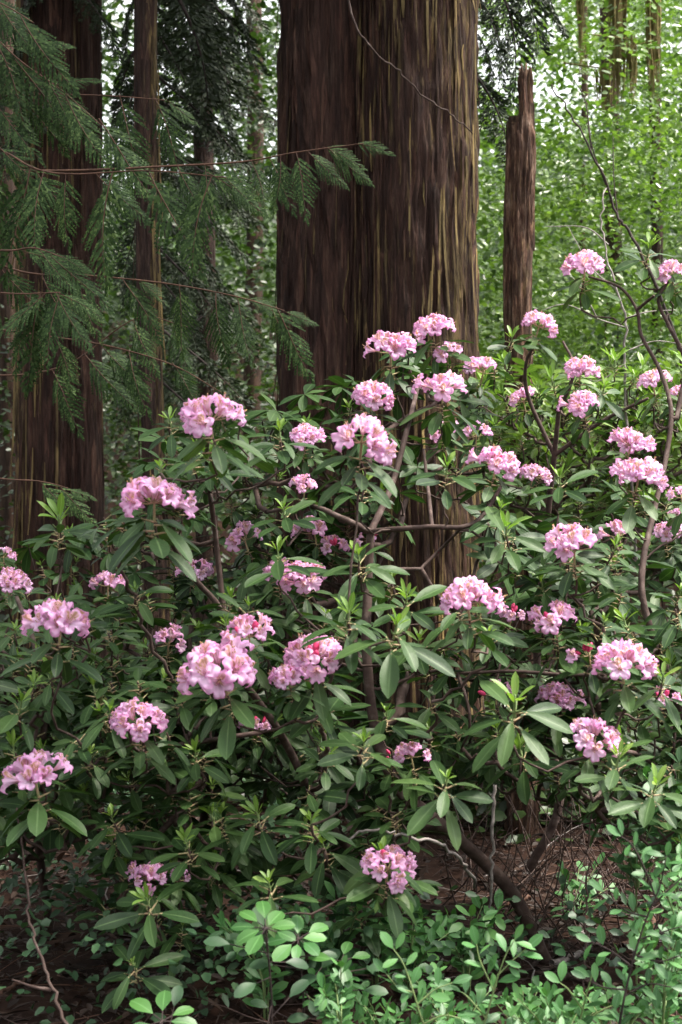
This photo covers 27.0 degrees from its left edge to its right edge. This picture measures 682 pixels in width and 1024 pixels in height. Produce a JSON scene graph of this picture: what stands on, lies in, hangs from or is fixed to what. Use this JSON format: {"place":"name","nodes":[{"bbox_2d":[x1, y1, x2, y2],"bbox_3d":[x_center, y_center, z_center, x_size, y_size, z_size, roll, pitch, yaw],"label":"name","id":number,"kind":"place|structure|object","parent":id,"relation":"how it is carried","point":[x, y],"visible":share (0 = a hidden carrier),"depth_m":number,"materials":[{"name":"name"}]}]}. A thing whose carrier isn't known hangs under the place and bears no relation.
{"place":"outdoors","nodes":[
{"label":"outdoors","id":0,"kind":"place"},
{"bbox_2d":[0,238,681,1023],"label":"ground","id":1,"kind":"structure","parent":0,"point":[36,998],"depth_m":4.43,"materials":[{"name":"brown soil"}]},
{"bbox_2d":[0,0,15,657],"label":"forest tree","id":2,"kind":"object","parent":1,"relation":"on","point":[6,311],"visible":0.11,"depth_m":9.94,"materials":[{"name":"brown wood"}]},
{"bbox_2d":[0,968,40,995],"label":"fallen branch","id":3,"kind":"object","parent":1,"relation":"on","point":[14,985],"visible":0.77,"depth_m":3.80,"materials":[{"name":"brown wood"}]},
{"bbox_2d":[12,807,68,1023],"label":"crooked twig","id":4,"kind":"object","parent":1,"relation":"on","point":[53,989],"visible":0.95,"depth_m":3.10,"materials":[{"name":"brown wood"}]},
{"bbox_2d":[0,0,127,757],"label":"cedar tree","id":5,"kind":"object","parent":1,"relation":"on","point":[50,447],"visible":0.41,"depth_m":7.06,"materials":[{"name":"brown plant"}]},
{"bbox_2d":[0,492,144,932],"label":"rhododendron","id":6,"kind":"object","parent":1,"relation":"on","point":[53,824],"visible":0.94,"depth_m":3.58,"materials":[{"name":"green plant"}]},
{"bbox_2d":[0,0,280,704],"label":"woodland foliage","id":7,"kind":"object","parent":1,"relation":"on","point":[267,49],"visible":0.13,"depth_m":11.97,"materials":[{"name":"green plant"}]},
{"bbox_2d":[129,985,196,1023],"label":"broadleaf plant","id":8,"kind":"object","parent":1,"relation":"on","point":[164,998],"visible":1,"depth_m":2.93,"materials":[{"name":"green plant"}]},
{"bbox_2d":[50,392,318,1012],"bbox_3d":[-0.399,0.515,3.903,0.788,1.588,1.747,0,0,-11],"label":"rhododendron","id":9,"kind":"object","parent":1,"relation":"on","point":[195,847],"visible":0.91,"depth_m":3.56,"materials":[{"name":"green plant"}]},
{"bbox_2d":[103,0,276,719],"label":"hemlock tree","id":10,"kind":"object","parent":1,"relation":"on","point":[153,39],"visible":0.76,"depth_m":7.54,"materials":[{"name":"green plant"}]},
{"bbox_2d":[0,0,396,527],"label":"young cedar","id":11,"kind":"object","parent":1,"relation":"on","point":[68,112],"visible":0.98,"depth_m":4.32,"materials":[{"name":"green plant"}]},
{"bbox_2d":[157,0,269,643],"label":"forest tree","id":12,"kind":"object","parent":1,"relation":"on","point":[202,154],"visible":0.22,"depth_m":9.44,"materials":[{"name":"brown plant"}]},
{"bbox_2d":[206,910,291,1019],"bbox_3d":[-0.231,1.075,3.404,0.172,0.336,0.408,0,0,23],"label":"huckleberry shrub","id":13,"kind":"object","parent":1,"relation":"on","point":[278,987],"visible":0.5,"depth_m":3.45,"materials":[{"name":"green plant"}]},
{"bbox_2d":[241,0,263,562],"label":"forest tree","id":14,"kind":"object","parent":1,"relation":"on","point":[255,381],"visible":0.17,"depth_m":13.93,"materials":[{"name":"brown wood"}]},
{"bbox_2d":[203,901,308,1023],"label":"broadleaf plant","id":15,"kind":"object","parent":1,"relation":"on","point":[260,916],"visible":1,"depth_m":2.96,"materials":[{"name":"green plant"}]},
{"bbox_2d":[249,915,340,1023],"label":"broadleaf plant","id":16,"kind":"object","parent":1,"relation":"on","point":[280,953],"visible":0.84,"depth_m":3.11,"materials":[{"name":"green plant"}]},
{"bbox_2d":[279,893,367,993],"bbox_3d":[-0.044,1.097,3.572,0.223,0.308,0.358,0,0,0],"label":"huckleberry shrub","id":17,"kind":"object","parent":1,"relation":"on","point":[315,907],"visible":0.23,"depth_m":3.54,"materials":[{"name":"green plant"}]},
{"bbox_2d":[299,954,363,1023],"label":"huckleberry shrub","id":18,"kind":"object","parent":1,"relation":"on","point":[334,1013],"visible":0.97,"depth_m":3.04,"materials":[{"name":"green plant"}]},
{"bbox_2d":[287,942,387,1022],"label":"broadleaf plant","id":19,"kind":"object","parent":1,"relation":"on","point":[377,990],"visible":0.57,"depth_m":3.10,"materials":[{"name":"green plant"}]},
{"bbox_2d":[0,778,681,1023],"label":"ground cover","id":20,"kind":"object","parent":1,"relation":"on","point":[80,881],"visible":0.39,"depth_m":3.55,"materials":[{"name":"green plant"}]},
{"bbox_2d":[0,238,681,843],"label":"slope undergrowth","id":21,"kind":"object","parent":1,"relation":"on","point":[482,808],"visible":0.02,"depth_m":6.25,"materials":[{"name":"green plant"}]},
{"bbox_2d":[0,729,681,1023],"bbox_3d":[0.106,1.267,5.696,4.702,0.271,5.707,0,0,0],"label":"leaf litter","id":22,"kind":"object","parent":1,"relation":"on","point":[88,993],"visible":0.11,"depth_m":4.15,"materials":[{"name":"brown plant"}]},
{"bbox_2d":[176,312,551,963],"bbox_3d":[0.157,0.343,4.121,1.056,1.927,2.129,0,0,0],"label":"rhododendron","id":23,"kind":"object","parent":1,"relation":"on","point":[384,859],"visible":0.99,"depth_m":3.74,"materials":[{"name":"green plant"}]},
{"bbox_2d":[349,828,476,888],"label":"bent twig","id":24,"kind":"object","parent":23,"relation":"attached to","point":[468,872],"visible":0.96,"depth_m":3.45,"materials":[{"name":"wood"}]},
{"bbox_2d":[324,881,420,984],"bbox_3d":[0.083,1.106,3.684,0.253,0.310,0.354,0,0,0],"label":"huckleberry shrub","id":25,"kind":"object","parent":1,"relation":"on","point":[331,896],"visible":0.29,"depth_m":3.71,"materials":[{"name":"green plant"}]},
{"bbox_2d":[349,982,428,1023],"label":"huckleberry shrub","id":26,"kind":"object","parent":1,"relation":"on","point":[363,1000],"visible":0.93,"depth_m":3.24,"materials":[{"name":"green plant"}]},
{"bbox_2d":[101,174,681,353],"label":"woodland","id":27,"kind":"object","parent":1,"relation":"on","point":[112,293],"visible":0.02,"depth_m":26.36,"materials":[{"name":"green plant"}]},
{"bbox_2d":[358,895,462,998],"bbox_3d":[0.178,1.111,3.596,0.265,0.297,0.298,0,0,0],"label":"huckleberry shrub","id":28,"kind":"object","parent":1,"relation":"on","point":[429,936],"visible":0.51,"depth_m":3.60,"materials":[{"name":"green plant"}]},
{"bbox_2d":[271,0,568,813],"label":"cedar tree","id":29,"kind":"object","parent":1,"relation":"on","point":[394,250],"visible":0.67,"depth_m":6.32,"materials":[{"name":"brown plant"}]},
{"bbox_2d":[347,0,471,133],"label":"bare twig","id":30,"kind":"object","parent":29,"relation":"hanging from","point":[371,47],"visible":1,"depth_m":5.64,"materials":[{"name":"brown wood"}]},
{"bbox_2d":[373,931,473,1023],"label":"huckleberry shrub","id":31,"kind":"object","parent":1,"relation":"on","point":[386,938],"visible":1,"depth_m":2.90,"materials":[{"name":"green plant"}]},
{"bbox_2d":[408,962,497,1023],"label":"huckleberry shrub","id":32,"kind":"object","parent":1,"relation":"on","point":[442,1006],"visible":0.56,"depth_m":3.16,"materials":[{"name":"green plant"}]},
{"bbox_2d":[426,889,505,995],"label":"huckleberry shrub","id":33,"kind":"object","parent":1,"relation":"on","point":[463,932],"visible":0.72,"depth_m":3.66,"materials":[{"name":"green plant"}]},
{"bbox_2d":[441,894,531,910],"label":"fallen branch","id":34,"kind":"object","parent":1,"relation":"on","point":[508,903],"visible":0.19,"depth_m":4.96,"materials":[{"name":"brown wood"}]},
{"bbox_2d":[434,924,542,1023],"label":"huckleberry shrub","id":35,"kind":"object","parent":1,"relation":"on","point":[534,941],"visible":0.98,"depth_m":2.95,"materials":[{"name":"green plant"}]},
{"bbox_2d":[486,785,496,974],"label":"dangling twig","id":36,"kind":"object","parent":1,"relation":"on","point":[492,833],"visible":0.74,"depth_m":3.70,"materials":[{"name":"wood"}]},
{"bbox_2d":[470,975,565,1023],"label":"huckleberry shrub","id":37,"kind":"object","parent":1,"relation":"on","point":[531,1002],"visible":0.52,"depth_m":3.15,"materials":[{"name":"green plant"}]},
{"bbox_2d":[502,63,539,837],"bbox_3d":[0.752,-0.239,5.900,0.165,3.238,0.163,0,0,0],"label":"broken snag","id":38,"kind":"object","parent":1,"relation":"on","point":[519,212],"visible":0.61,"depth_m":5.85,"materials":[{"name":"brown wood"}]},
{"bbox_2d":[503,966,592,985],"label":"fallen branch","id":39,"kind":"object","parent":1,"relation":"on","point":[569,976],"visible":0.53,"depth_m":3.92,"materials":[{"name":"brown wood"}]},
{"bbox_2d":[503,981,600,1023],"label":"huckleberry shrub","id":40,"kind":"object","parent":1,"relation":"on","point":[560,1014],"visible":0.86,"depth_m":2.98,"materials":[{"name":"green plant"}]},
{"bbox_2d":[454,309,681,872],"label":"rhododendron","id":41,"kind":"object","parent":1,"relation":"on","point":[577,403],"visible":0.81,"depth_m":5.11,"materials":[{"name":"green plant"}]},
{"bbox_2d":[540,188,675,560],"bbox_3d":[0.957,-0.501,5.202,0.589,1.419,0.215,0,0,0],"label":"dead branch","id":42,"kind":"object","parent":41,"relation":"attached to","point":[625,376],"visible":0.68,"depth_m":5.20,"materials":[{"name":"brown wood"}]},
{"bbox_2d":[456,232,681,871],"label":"rhododendron","id":43,"kind":"object","parent":1,"relation":"on","point":[649,654],"visible":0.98,"depth_m":3.77,"materials":[{"name":"green plant"}]},
{"bbox_2d":[549,930,592,965],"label":"fallen branch","id":44,"kind":"object","parent":1,"relation":"on","point":[578,953],"visible":0.48,"depth_m":4.10,"materials":[{"name":"wood"}]},
{"bbox_2d":[475,0,681,514],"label":"understory foliage","id":45,"kind":"object","parent":1,"relation":"on","point":[633,171],"visible":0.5,"depth_m":9.46,"materials":[{"name":"green plant"}]},
{"bbox_2d":[576,0,585,85],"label":"trunk","id":46,"kind":"object","parent":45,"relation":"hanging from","point":[580,10],"visible":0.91,"depth_m":9.38,"materials":[{"name":"brown wood"}]},
{"bbox_2d":[563,60,625,117],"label":"hanging moss","id":47,"kind":"object","parent":45,"relation":"hanging from","point":[601,80],"visible":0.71,"depth_m":9.27,"materials":[{"name":"green plant"}]},
{"bbox_2d":[606,0,627,113],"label":"trunk","id":48,"kind":"object","parent":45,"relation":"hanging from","point":[615,55],"visible":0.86,"depth_m":9.15,"materials":[{"name":"brown wood"}]},
{"bbox_2d":[591,34,656,104],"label":"hanging moss","id":49,"kind":"object","parent":45,"relation":"hanging from","point":[631,62],"visible":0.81,"depth_m":8.99,"materials":[{"name":"green plant"}]},
{"bbox_2d":[642,0,661,108],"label":"trunk","id":50,"kind":"object","parent":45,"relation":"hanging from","point":[654,27],"visible":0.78,"depth_m":9.05,"materials":[{"name":"brown wood"}]},
{"bbox_2d":[576,1,588,508],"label":"forest tree","id":51,"kind":"object","parent":1,"relation":"on","point":[584,88],"visible":0.11,"depth_m":14.97,"materials":[{"name":"brown wood"}]},
{"bbox_2d":[581,811,591,999],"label":"thin stem","id":52,"kind":"object","parent":1,"relation":"on","point":[586,933],"visible":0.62,"depth_m":3.72,"materials":[{"name":"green plant"}]},
{"bbox_2d":[555,852,620,918],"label":"huckleberry shrub","id":53,"kind":"object","parent":1,"relation":"on","point":[572,886],"visible":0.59,"depth_m":4.71,"materials":[{"name":"green plant"}]},
{"bbox_2d":[544,951,634,1023],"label":"huckleberry shrub","id":54,"kind":"object","parent":1,"relation":"on","point":[562,972],"visible":0.84,"depth_m":3.00,"materials":[{"name":"green plant"}]},
{"bbox_2d":[599,1,622,634],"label":"forest tree","id":55,"kind":"object","parent":1,"relation":"on","point":[615,255],"visible":0.07,"depth_m":12.44,"materials":[{"name":"brown wood"}]},
{"bbox_2d":[551,79,681,368],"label":"bare sapling","id":56,"kind":"object","parent":1,"relation":"on","point":[590,146],"visible":0.94,"depth_m":6.00,"materials":[{"name":"brown wood"}]},
{"bbox_2d":[572,975,660,1023],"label":"huckleberry shrub","id":57,"kind":"object","parent":1,"relation":"on","point":[642,1004],"visible":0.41,"depth_m":3.30,"materials":[{"name":"green plant"}]},
{"bbox_2d":[571,818,681,1023],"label":"huckleberry shrub","id":58,"kind":"object","parent":1,"relation":"on","point":[647,854],"visible":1,"depth_m":2.95,"materials":[{"name":"green plant"}]},
{"bbox_2d":[583,815,675,982],"bbox_3d":[0.809,1.045,3.875,0.283,0.518,0.295,0,0,-33],"label":"huckleberry shrub","id":59,"kind":"object","parent":1,"relation":"on","point":[633,865],"visible":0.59,"depth_m":3.88,"materials":[{"name":"green plant"}]},
{"bbox_2d":[619,899,655,947],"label":"fallen branch","id":60,"kind":"object","parent":1,"relation":"on","point":[652,921],"visible":0.25,"depth_m":4.57,"materials":[{"name":"brown wood"}]},
{"bbox_2d":[628,900,681,1023],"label":"huckleberry shrub","id":61,"kind":"object","parent":1,"relation":"on","point":[662,1012],"visible":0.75,"depth_m":3.10,"materials":[{"name":"green plant"}]},
{"bbox_2d":[648,42,663,678],"bbox_3d":[2.537,-3.565,11.499,0.180,10.000,0.134,0,0,0],"label":"forest tree","id":62,"kind":"object","parent":1,"relation":"on","point":[656,247],"visible":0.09,"depth_m":11.46,"materials":[{"name":"green plant"}]},
{"bbox_2d":[642,746,681,996],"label":"huckleberry shrub","id":63,"kind":"object","parent":1,"relation":"on","point":[646,769],"visible":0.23,"depth_m":3.66,"materials":[{"name":"green plant"}]},
{"bbox_2d":[649,835,681,1023],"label":"huckleberry shrub","id":64,"kind":"object","parent":1,"relation":"on","point":[664,902],"visible":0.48,"depth_m":3.28,"materials":[{"name":"green plant"}]},
{"bbox_2d":[15,0,681,192],"label":"sky","id":65,"kind":"structure","parent":0,"point":[575,76],"materials":[{"name":"white"}]}
]}

